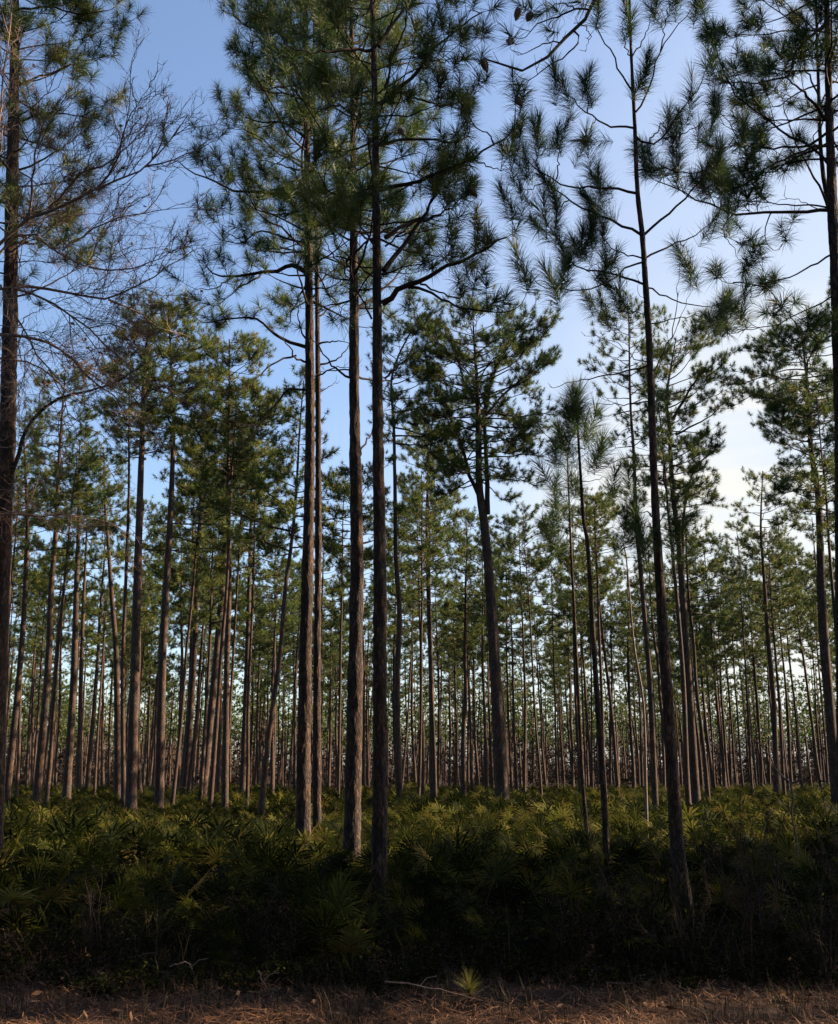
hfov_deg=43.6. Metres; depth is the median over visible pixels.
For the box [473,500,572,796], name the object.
pine tree
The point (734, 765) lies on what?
pine tree
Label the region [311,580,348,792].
pine tree
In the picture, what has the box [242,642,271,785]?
pine tree
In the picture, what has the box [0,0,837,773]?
sky
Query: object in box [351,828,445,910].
saw palmetto
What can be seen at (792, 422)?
pine tree
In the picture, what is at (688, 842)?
saw palmetto
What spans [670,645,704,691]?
pine tree
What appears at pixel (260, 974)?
fallen stick
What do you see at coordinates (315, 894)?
saw palmetto
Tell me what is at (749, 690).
pine tree
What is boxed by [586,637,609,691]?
pine tree
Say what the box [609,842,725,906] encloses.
saw palmetto
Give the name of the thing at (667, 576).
pine tree
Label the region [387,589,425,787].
pine tree
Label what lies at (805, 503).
pine tree
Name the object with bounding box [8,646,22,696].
pine tree
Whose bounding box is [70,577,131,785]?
pine tree
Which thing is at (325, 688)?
pine tree
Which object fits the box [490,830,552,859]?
saw palmetto
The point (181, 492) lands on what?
pine tree
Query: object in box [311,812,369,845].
saw palmetto
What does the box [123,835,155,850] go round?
saw palmetto
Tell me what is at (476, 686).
pine tree
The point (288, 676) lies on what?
pine tree
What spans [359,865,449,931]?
saw palmetto
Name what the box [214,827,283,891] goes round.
saw palmetto
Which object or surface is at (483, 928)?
saw palmetto
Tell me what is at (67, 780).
pine tree
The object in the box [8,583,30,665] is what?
pine tree
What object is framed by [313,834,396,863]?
saw palmetto
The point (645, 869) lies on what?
saw palmetto
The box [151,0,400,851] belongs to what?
pine tree
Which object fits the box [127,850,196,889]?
saw palmetto
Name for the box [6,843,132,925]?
saw palmetto
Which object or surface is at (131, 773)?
pine tree
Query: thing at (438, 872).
saw palmetto
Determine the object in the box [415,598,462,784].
pine tree
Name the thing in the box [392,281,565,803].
pine tree
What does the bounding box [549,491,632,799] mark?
pine tree
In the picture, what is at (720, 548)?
pine tree
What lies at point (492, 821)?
saw palmetto
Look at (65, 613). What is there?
pine tree
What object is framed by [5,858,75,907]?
saw palmetto
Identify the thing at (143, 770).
pine tree
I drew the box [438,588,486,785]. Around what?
pine tree
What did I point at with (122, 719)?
pine tree
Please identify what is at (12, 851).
saw palmetto
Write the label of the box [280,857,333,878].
saw palmetto
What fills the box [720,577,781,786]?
pine tree
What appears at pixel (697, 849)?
saw palmetto
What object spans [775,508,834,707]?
pine tree
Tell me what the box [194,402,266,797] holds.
pine tree
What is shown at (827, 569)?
pine tree
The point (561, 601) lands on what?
pine tree
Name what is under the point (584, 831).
saw palmetto
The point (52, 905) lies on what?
saw palmetto
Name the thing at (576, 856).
saw palmetto
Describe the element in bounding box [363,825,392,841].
saw palmetto
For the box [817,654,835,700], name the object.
pine tree
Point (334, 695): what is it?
pine tree
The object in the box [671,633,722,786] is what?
pine tree
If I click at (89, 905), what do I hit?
shrub
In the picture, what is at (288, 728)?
pine tree
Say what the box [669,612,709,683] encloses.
pine tree
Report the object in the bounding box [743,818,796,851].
saw palmetto
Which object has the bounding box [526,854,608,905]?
saw palmetto
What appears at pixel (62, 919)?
saw palmetto
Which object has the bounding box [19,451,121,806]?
pine tree
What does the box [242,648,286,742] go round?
pine tree
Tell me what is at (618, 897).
saw palmetto
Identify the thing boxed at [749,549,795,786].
pine tree
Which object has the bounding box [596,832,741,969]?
shrub
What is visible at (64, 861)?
saw palmetto
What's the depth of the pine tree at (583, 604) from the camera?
75.50 m
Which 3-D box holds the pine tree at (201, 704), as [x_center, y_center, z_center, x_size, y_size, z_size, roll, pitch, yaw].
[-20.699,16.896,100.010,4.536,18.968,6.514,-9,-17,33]
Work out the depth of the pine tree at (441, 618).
66.27 m
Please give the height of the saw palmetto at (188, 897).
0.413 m
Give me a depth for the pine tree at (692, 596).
41.96 m
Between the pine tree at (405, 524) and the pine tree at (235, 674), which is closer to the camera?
the pine tree at (405, 524)
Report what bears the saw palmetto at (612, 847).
on the ground
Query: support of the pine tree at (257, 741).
on the ground
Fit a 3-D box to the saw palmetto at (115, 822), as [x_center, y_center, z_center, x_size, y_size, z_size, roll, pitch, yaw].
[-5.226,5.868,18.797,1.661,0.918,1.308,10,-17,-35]
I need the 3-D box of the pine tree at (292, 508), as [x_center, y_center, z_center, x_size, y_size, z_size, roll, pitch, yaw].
[-4.364,2.363,34.969,5.558,15.676,3.521,7,-16,-27]
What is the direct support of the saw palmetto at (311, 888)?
on the ground
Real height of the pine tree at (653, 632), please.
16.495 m
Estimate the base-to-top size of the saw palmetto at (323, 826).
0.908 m
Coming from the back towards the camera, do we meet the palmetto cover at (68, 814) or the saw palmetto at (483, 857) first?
the palmetto cover at (68, 814)
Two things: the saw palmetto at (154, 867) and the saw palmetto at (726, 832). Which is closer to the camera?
the saw palmetto at (154, 867)
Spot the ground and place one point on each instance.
(546, 990)
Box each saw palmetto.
[0,822,41,875]
[0,842,48,906]
[0,850,18,879]
[0,853,85,942]
[0,860,50,953]
[0,863,122,969]
[1,850,92,931]
[4,804,90,850]
[4,817,21,840]
[4,838,22,875]
[4,840,44,865]
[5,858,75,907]
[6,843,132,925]
[6,906,89,957]
[14,843,50,872]
[17,833,106,892]
[37,830,133,899]
[42,851,102,902]
[42,893,102,921]
[45,870,182,943]
[57,837,129,900]
[75,841,175,890]
[77,859,185,928]
[79,860,221,956]
[87,874,152,916]
[88,827,153,871]
[98,815,152,829]
[99,816,161,846]
[120,852,226,911]
[122,818,180,874]
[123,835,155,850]
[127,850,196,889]
[130,859,198,896]
[136,821,258,895]
[140,813,187,841]
[141,857,252,932]
[148,831,197,879]
[156,870,243,918]
[158,821,176,834]
[159,847,219,875]
[166,885,203,917]
[170,845,274,916]
[174,893,267,945]
[180,858,290,914]
[182,831,262,892]
[183,821,232,844]
[187,824,242,847]
[199,860,375,957]
[206,861,262,901]
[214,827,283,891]
[215,832,350,922]
[262,867,368,921]
[263,845,358,910]
[274,834,328,870]
[274,874,387,942]
[275,856,371,915]
[279,818,342,849]
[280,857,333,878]
[287,842,328,865]
[288,916,341,972]
[296,878,410,988]
[298,829,370,855]
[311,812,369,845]
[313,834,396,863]
[322,857,426,910]
[330,845,366,874]
[340,819,424,882]
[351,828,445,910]
[359,861,391,896]
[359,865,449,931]
[361,874,491,953]
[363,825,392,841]
[365,820,482,891]
[386,887,470,942]
[387,836,418,890]
[388,814,500,905]
[388,851,498,908]
[389,802,487,845]
[390,823,471,853]
[399,864,453,904]
[400,829,537,928]
[420,836,545,914]
[431,845,542,938]
[441,809,520,851]
[451,904,529,960]
[455,810,525,847]
[459,856,550,907]
[469,863,565,922]
[477,841,517,863]
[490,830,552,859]
[491,831,527,853]
[499,844,597,925]
[501,845,570,882]
[501,851,551,892]
[507,810,582,862]
[518,856,600,922]
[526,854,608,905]
[530,825,661,897]
[534,820,597,847]
[540,820,618,874]
[540,841,613,912]
[553,823,600,837]
[563,875,670,936]
[564,829,659,885]
[567,862,644,904]
[583,818,656,838]
[589,829,617,842]
[596,805,662,842]
[605,824,726,902]
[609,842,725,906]
[611,837,721,910]
[611,838,670,885]
[617,861,702,904]
[619,817,684,846]
[661,830,719,878]
[672,862,725,899]
[684,826,728,854]
[686,823,748,848]
[689,869,785,946]
[690,861,756,927]
[693,842,740,868]
[711,820,733,839]
[720,832,791,865]
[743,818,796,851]
[744,858,837,921]
[751,829,837,880]
[753,846,837,930]
[762,868,837,955]
[765,876,806,909]
[769,816,802,840]
[771,824,809,848]
[782,826,808,847]
[784,848,837,903]
[801,827,827,847]
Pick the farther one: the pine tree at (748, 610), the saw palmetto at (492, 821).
the pine tree at (748, 610)
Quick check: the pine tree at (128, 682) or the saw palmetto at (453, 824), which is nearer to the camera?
the saw palmetto at (453, 824)
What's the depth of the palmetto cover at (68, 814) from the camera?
25.91 m
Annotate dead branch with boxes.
[747,736,801,872]
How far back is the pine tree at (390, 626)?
72.68 m
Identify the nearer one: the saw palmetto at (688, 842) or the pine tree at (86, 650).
the saw palmetto at (688, 842)
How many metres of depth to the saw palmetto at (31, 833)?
15.56 m
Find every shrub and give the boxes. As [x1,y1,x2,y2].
[0,889,35,973]
[57,861,136,970]
[571,795,673,970]
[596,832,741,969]
[685,800,825,963]
[755,813,837,983]
[765,731,837,898]
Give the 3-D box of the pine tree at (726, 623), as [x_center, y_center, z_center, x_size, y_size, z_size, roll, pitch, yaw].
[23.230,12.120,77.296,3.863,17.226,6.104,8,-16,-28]
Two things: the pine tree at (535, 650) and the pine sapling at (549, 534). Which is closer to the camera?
the pine sapling at (549, 534)
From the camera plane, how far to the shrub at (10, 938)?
8.65 m
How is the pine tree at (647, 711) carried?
on the ground
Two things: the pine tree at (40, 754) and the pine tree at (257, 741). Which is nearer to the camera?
the pine tree at (40, 754)
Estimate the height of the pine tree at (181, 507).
17.320 m
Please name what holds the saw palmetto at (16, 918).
on the ground
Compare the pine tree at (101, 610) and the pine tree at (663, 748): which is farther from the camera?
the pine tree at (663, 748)
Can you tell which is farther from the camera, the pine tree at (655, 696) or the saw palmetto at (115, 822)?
the pine tree at (655, 696)
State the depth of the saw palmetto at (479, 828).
17.16 m
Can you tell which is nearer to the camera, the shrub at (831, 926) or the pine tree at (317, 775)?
the shrub at (831, 926)
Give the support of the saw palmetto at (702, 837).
on the ground
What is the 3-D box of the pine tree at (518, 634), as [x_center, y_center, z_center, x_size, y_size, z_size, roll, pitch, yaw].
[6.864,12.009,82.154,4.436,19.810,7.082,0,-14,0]
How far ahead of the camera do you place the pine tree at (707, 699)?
109.25 m
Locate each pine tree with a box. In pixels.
[0,0,154,900]
[4,399,74,801]
[6,565,45,746]
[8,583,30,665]
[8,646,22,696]
[9,523,50,623]
[9,578,64,783]
[9,669,41,718]
[11,449,53,589]
[11,482,76,797]
[11,570,66,796]
[16,361,102,802]
[17,543,100,797]
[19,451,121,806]
[19,600,56,783]
[20,546,107,789]
[22,631,58,735]
[22,638,55,783]
[28,533,90,787]
[34,672,58,722]
[34,676,68,783]
[38,602,72,675]
[40,668,77,784]
[48,430,111,802]
[53,595,118,754]
[57,519,129,789]
[59,587,108,695]
[62,481,120,796]
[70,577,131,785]
[79,538,148,794]
[79,614,128,785]
[80,450,134,798]
[84,286,213,813]
[91,345,165,804]
[99,591,142,788]
[100,595,157,768]
[101,616,158,702]
[104,493,177,792]
[105,576,157,760]
[105,659,129,720]
[118,586,187,786]
[120,556,182,702]
[121,299,228,807]
[125,651,154,698]
[126,551,189,794]
[129,404,272,806]
[140,633,178,784]
[141,667,155,784]
[142,455,256,791]
[144,657,179,786]
[145,680,171,768]
[147,465,222,793]
[149,525,213,790]
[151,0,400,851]
[155,657,196,785]
[158,567,215,737]
[164,534,254,793]
[166,604,231,787]
[171,373,298,809]
[174,365,294,740]
[174,430,223,795]
[176,606,236,782]
[176,625,237,690]
[177,494,256,800]
[186,323,298,810]
[192,443,314,805]
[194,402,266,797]
[195,520,254,798]
[197,615,252,777]
[212,364,373,814]
[216,648,243,783]
[223,583,277,662]
[224,438,289,792]
[231,600,277,786]
[232,528,301,792]
[232,663,270,779]
[234,0,401,830]
[237,582,297,786]
[241,610,295,784]
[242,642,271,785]
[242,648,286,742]
[244,559,300,792]
[244,619,271,782]
[253,629,276,782]
[256,0,453,893]
[257,618,298,785]
[260,0,596,928]
[260,591,313,790]
[264,633,298,768]
[265,557,314,702]
[279,555,333,789]
[280,667,298,785]
[282,645,312,786]
[288,538,349,786]
[293,451,409,596]
[295,596,348,690]
[296,637,336,772]
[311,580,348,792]
[311,614,367,789]
[311,619,348,786]
[311,643,332,776]
[312,643,345,713]
[314,465,409,799]
[322,618,372,787]
[322,650,346,787]
[322,660,346,786]
[332,546,389,786]
[347,606,372,786]
[348,628,372,777]
[363,540,426,756]
[365,295,459,814]
[365,633,392,692]
[368,552,424,785]
[368,634,413,744]
[370,470,472,794]
[383,423,469,797]
[385,459,465,797]
[387,578,457,786]
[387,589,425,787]
[387,638,426,694]
[390,419,474,798]
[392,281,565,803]
[393,606,438,785]
[404,561,454,787]
[406,664,436,711]
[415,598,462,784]
[423,654,463,785]
[424,506,511,798]
[427,581,478,785]
[432,604,470,784]
[433,630,462,787]
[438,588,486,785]
[439,604,488,791]
[442,611,486,782]
[442,649,484,711]
[443,673,471,784]
[451,534,514,789]
[452,586,488,785]
[459,591,504,788]
[461,531,518,635]
[469,622,510,773]
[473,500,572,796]
[475,653,505,785]
[478,545,528,788]
[482,0,764,938]
[485,580,549,795]
[493,519,556,791]
[500,648,536,786]
[500,664,527,753]
[509,607,564,786]
[514,540,589,788]
[520,617,554,771]
[528,610,586,778]
[534,658,563,784]
[536,587,597,786]
[540,650,573,787]
[541,493,616,798]
[542,675,573,783]
[545,623,579,786]
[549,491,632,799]
[549,634,589,715]
[553,591,610,785]
[555,567,609,786]
[556,523,631,713]
[558,553,620,788]
[567,478,624,797]
[576,288,673,809]
[585,576,638,784]
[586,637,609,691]
[599,555,650,788]
[602,622,644,781]
[606,611,655,785]
[608,623,657,785]
[609,534,703,747]
[616,395,709,809]
[620,648,658,783]
[621,303,743,803]
[621,652,647,776]
[622,0,837,906]
[622,576,668,779]
[622,577,678,789]
[624,664,659,751]
[625,476,743,801]
[630,637,658,767]
[635,565,698,770]
[653,553,736,790]
[657,659,682,784]
[666,530,752,788]
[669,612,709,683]
[670,618,696,676]
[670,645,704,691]
[670,649,684,785]
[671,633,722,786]
[672,653,719,704]
[678,559,728,787]
[683,518,766,792]
[686,597,727,787]
[693,611,738,788]
[693,634,726,781]
[695,605,747,786]
[696,565,762,786]
[699,569,741,782]
[706,584,770,783]
[710,276,836,805]
[714,578,786,786]
[717,519,806,794]
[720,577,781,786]
[723,0,837,205]
[725,461,798,794]
[731,560,817,791]
[732,644,763,787]
[739,607,794,704]
[746,630,788,782]
[747,550,817,786]
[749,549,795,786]
[754,377,835,645]
[756,535,822,788]
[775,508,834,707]
[783,582,834,779]
[784,550,835,717]
[786,594,835,786]
[805,598,835,669]
[810,503,834,601]
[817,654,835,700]
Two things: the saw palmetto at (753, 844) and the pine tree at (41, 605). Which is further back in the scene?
the pine tree at (41, 605)
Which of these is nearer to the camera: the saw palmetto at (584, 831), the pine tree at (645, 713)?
the saw palmetto at (584, 831)
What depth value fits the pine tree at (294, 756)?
79.38 m
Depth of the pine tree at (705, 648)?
79.49 m
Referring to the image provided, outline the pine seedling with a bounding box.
[445,966,490,1009]
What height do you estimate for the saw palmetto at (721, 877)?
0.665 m
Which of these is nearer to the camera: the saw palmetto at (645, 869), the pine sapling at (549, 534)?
the saw palmetto at (645, 869)
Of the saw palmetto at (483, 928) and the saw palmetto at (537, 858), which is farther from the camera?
the saw palmetto at (537, 858)
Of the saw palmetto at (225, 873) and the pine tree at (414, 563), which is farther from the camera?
the pine tree at (414, 563)
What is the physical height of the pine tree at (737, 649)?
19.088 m
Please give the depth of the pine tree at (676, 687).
134.13 m
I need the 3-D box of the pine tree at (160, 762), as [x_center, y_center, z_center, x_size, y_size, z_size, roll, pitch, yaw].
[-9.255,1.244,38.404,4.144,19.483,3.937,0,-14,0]
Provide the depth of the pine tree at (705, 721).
80.44 m
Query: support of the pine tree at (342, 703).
on the ground
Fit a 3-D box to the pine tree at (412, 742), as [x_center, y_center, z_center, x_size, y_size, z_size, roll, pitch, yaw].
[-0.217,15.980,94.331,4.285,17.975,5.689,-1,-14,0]
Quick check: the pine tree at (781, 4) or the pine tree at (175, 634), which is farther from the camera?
the pine tree at (175, 634)
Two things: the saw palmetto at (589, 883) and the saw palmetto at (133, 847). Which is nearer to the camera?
the saw palmetto at (589, 883)
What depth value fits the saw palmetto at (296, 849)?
15.06 m
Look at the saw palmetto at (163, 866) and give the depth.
12.34 m
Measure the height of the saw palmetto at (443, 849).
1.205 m
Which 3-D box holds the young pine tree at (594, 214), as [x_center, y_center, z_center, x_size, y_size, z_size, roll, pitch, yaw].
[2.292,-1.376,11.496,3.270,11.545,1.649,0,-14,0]
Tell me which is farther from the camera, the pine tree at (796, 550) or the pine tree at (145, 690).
the pine tree at (145, 690)
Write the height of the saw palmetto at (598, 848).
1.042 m
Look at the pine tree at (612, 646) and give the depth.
86.81 m
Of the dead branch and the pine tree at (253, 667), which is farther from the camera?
the pine tree at (253, 667)
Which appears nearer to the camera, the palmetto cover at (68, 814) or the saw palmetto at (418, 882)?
the saw palmetto at (418, 882)
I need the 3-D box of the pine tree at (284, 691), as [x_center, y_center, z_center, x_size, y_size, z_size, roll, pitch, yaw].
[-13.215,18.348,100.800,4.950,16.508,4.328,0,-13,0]
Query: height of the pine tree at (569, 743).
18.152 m
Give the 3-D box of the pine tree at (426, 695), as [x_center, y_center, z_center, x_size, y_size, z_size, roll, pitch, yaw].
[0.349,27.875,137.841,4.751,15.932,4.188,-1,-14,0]
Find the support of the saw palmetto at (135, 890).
on the ground
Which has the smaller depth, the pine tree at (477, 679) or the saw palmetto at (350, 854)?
the saw palmetto at (350, 854)
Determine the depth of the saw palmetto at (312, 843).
15.82 m
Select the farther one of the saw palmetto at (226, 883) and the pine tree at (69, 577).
the pine tree at (69, 577)
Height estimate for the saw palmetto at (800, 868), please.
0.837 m
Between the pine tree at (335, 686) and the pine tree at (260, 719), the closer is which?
the pine tree at (335, 686)
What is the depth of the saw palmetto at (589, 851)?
14.08 m
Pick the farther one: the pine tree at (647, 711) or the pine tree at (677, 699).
the pine tree at (647, 711)
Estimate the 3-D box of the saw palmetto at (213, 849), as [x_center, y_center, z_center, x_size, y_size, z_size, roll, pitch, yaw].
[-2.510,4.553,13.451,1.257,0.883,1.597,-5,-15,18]
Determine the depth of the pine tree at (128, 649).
76.97 m
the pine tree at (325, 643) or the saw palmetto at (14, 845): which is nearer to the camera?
the saw palmetto at (14, 845)
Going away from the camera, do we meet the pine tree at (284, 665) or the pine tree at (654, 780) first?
the pine tree at (654, 780)
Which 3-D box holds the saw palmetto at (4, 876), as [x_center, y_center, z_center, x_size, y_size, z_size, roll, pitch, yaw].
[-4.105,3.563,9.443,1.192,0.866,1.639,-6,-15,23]
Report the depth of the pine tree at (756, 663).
84.53 m
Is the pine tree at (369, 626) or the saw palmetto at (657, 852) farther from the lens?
the pine tree at (369, 626)
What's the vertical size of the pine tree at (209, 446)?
16.930 m
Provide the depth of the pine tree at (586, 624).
80.32 m
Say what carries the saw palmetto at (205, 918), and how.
on the ground
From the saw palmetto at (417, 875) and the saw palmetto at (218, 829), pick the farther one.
the saw palmetto at (218, 829)
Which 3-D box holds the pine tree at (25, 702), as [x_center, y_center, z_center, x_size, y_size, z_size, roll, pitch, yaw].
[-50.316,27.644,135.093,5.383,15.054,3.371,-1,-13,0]
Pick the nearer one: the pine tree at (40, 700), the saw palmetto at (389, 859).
the saw palmetto at (389, 859)
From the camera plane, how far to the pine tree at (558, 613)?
79.44 m
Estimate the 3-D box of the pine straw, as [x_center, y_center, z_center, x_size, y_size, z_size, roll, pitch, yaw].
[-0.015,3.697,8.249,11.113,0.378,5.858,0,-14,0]
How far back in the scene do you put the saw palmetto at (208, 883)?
11.14 m
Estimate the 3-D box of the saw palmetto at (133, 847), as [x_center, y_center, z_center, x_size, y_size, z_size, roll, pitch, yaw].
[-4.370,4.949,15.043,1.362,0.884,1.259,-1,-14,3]
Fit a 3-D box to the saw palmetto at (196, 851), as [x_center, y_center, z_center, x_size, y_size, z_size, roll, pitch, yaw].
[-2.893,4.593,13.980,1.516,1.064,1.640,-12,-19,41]
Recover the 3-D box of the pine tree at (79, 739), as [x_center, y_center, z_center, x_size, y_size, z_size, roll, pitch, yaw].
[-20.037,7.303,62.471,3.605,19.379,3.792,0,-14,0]
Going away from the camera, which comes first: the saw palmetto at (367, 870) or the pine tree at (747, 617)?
the saw palmetto at (367, 870)
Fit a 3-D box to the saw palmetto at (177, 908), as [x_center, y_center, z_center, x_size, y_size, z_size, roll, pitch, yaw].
[-2.392,3.579,9.497,1.224,0.859,1.324,-12,-18,40]
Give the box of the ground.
[0,775,837,1023]
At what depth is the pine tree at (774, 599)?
59.47 m
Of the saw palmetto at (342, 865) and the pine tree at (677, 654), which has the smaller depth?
the saw palmetto at (342, 865)
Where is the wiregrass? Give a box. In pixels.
[0,802,837,1023]
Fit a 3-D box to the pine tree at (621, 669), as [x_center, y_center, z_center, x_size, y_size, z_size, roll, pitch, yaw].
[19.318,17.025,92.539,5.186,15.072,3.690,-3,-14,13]
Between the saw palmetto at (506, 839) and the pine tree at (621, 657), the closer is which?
the saw palmetto at (506, 839)
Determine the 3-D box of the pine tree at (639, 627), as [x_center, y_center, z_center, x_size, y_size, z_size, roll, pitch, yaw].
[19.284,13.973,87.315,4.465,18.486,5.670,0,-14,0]
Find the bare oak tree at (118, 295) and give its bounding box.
[0,0,319,585]
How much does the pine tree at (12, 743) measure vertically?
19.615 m
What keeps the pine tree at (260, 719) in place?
on the ground
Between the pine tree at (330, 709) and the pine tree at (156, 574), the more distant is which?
the pine tree at (330, 709)
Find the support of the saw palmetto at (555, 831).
on the ground
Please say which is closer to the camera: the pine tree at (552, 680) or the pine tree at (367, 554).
the pine tree at (367, 554)
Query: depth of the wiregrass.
7.91 m
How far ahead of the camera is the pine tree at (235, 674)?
93.05 m
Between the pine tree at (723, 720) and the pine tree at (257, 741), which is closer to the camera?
the pine tree at (723, 720)
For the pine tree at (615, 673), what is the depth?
123.93 m
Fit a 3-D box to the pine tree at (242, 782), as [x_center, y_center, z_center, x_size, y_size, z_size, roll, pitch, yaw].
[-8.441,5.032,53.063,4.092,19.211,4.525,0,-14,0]
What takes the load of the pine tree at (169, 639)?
on the ground
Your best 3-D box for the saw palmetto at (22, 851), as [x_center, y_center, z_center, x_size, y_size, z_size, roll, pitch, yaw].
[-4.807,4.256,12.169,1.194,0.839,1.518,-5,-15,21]
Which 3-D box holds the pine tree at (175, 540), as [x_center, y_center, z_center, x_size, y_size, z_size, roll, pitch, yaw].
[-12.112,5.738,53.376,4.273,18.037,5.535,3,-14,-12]
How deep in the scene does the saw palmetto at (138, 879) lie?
11.22 m
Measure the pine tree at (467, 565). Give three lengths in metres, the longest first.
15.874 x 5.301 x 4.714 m
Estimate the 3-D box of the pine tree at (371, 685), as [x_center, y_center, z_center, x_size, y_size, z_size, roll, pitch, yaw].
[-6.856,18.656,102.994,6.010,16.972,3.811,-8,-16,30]
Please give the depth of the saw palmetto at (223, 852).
12.07 m
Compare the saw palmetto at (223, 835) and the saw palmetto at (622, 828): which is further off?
the saw palmetto at (622, 828)
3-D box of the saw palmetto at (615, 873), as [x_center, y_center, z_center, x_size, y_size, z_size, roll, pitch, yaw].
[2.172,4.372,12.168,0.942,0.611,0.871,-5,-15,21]
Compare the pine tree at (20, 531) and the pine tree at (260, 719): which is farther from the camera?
the pine tree at (260, 719)
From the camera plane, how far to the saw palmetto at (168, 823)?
19.06 m
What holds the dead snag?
on the ground
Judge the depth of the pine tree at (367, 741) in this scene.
101.77 m
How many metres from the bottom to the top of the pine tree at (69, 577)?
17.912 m
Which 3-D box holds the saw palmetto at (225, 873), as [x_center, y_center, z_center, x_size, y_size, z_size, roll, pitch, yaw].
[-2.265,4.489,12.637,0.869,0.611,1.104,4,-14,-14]
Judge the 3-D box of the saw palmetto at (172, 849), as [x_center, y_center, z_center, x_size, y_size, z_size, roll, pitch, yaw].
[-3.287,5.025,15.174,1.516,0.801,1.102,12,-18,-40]
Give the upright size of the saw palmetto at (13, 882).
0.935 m
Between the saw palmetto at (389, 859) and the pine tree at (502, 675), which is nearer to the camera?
the saw palmetto at (389, 859)
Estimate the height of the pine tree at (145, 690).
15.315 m
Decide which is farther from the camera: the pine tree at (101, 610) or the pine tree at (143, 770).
the pine tree at (143, 770)
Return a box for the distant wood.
[5,642,835,786]
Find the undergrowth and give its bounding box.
[0,881,837,1000]
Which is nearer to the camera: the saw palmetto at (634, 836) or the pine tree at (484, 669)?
the saw palmetto at (634, 836)
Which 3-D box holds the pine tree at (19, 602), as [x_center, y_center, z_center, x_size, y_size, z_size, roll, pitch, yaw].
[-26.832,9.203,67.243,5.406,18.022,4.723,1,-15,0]
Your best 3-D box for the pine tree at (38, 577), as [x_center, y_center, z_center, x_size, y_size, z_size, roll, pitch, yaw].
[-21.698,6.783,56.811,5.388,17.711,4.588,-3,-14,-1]
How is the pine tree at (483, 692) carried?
on the ground
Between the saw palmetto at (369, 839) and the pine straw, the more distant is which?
the saw palmetto at (369, 839)
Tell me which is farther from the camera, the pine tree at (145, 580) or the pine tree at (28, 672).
the pine tree at (28, 672)
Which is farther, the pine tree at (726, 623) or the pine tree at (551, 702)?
the pine tree at (551, 702)
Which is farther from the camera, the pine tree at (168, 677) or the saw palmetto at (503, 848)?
the pine tree at (168, 677)
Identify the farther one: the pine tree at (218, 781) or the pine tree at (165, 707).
the pine tree at (165, 707)
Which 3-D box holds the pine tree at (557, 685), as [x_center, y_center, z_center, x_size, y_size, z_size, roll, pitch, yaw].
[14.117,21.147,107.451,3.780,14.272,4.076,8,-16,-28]
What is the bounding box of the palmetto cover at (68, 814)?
[4,780,837,887]
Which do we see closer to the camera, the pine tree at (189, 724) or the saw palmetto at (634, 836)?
the saw palmetto at (634, 836)
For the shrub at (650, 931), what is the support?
on the ground
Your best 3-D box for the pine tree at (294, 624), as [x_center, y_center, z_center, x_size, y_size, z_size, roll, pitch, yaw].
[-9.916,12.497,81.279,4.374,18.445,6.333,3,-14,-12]
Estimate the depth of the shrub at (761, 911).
9.07 m
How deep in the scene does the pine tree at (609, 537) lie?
63.08 m
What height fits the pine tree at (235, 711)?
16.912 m
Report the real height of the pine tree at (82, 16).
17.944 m
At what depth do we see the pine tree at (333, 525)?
44.07 m
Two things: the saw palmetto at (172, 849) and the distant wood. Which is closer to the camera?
the saw palmetto at (172, 849)
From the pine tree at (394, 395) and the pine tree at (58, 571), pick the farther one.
the pine tree at (58, 571)
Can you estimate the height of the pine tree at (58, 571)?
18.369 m
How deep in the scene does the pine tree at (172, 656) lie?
84.05 m
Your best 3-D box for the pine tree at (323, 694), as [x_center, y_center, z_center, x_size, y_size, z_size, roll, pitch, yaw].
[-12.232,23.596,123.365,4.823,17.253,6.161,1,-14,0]
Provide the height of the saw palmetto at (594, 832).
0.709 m
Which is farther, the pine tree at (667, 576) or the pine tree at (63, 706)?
the pine tree at (63, 706)
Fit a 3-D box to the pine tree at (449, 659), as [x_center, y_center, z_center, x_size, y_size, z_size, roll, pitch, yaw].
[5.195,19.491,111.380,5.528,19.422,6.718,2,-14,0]
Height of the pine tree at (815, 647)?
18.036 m
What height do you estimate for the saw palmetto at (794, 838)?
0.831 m
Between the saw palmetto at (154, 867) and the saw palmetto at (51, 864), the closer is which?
the saw palmetto at (51, 864)
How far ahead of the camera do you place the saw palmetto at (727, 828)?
17.79 m
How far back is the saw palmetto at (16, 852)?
14.04 m
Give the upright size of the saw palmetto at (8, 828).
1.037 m
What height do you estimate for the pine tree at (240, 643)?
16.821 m
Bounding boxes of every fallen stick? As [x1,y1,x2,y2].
[169,958,207,979]
[257,970,279,990]
[385,976,482,1000]
[606,974,649,984]
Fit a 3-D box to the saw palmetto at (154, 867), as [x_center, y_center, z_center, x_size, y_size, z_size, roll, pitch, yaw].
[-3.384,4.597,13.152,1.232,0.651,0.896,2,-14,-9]
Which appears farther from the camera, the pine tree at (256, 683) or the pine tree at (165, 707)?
the pine tree at (165, 707)
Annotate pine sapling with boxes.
[524,417,592,867]
[540,370,650,885]
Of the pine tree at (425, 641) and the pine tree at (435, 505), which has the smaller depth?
the pine tree at (435, 505)
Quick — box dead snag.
[623,542,648,827]
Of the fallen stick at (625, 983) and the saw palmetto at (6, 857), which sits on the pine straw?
the fallen stick at (625, 983)
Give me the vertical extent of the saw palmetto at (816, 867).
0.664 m
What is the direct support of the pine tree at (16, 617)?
on the ground
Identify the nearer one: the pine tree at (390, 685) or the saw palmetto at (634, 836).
the saw palmetto at (634, 836)
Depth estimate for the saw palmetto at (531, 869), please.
13.02 m
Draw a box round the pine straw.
[0,927,837,1023]
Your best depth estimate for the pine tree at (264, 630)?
67.52 m
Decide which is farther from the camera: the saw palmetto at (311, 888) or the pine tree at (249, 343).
the pine tree at (249, 343)
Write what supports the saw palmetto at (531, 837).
on the ground
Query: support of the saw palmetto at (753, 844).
on the ground
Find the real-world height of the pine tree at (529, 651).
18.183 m

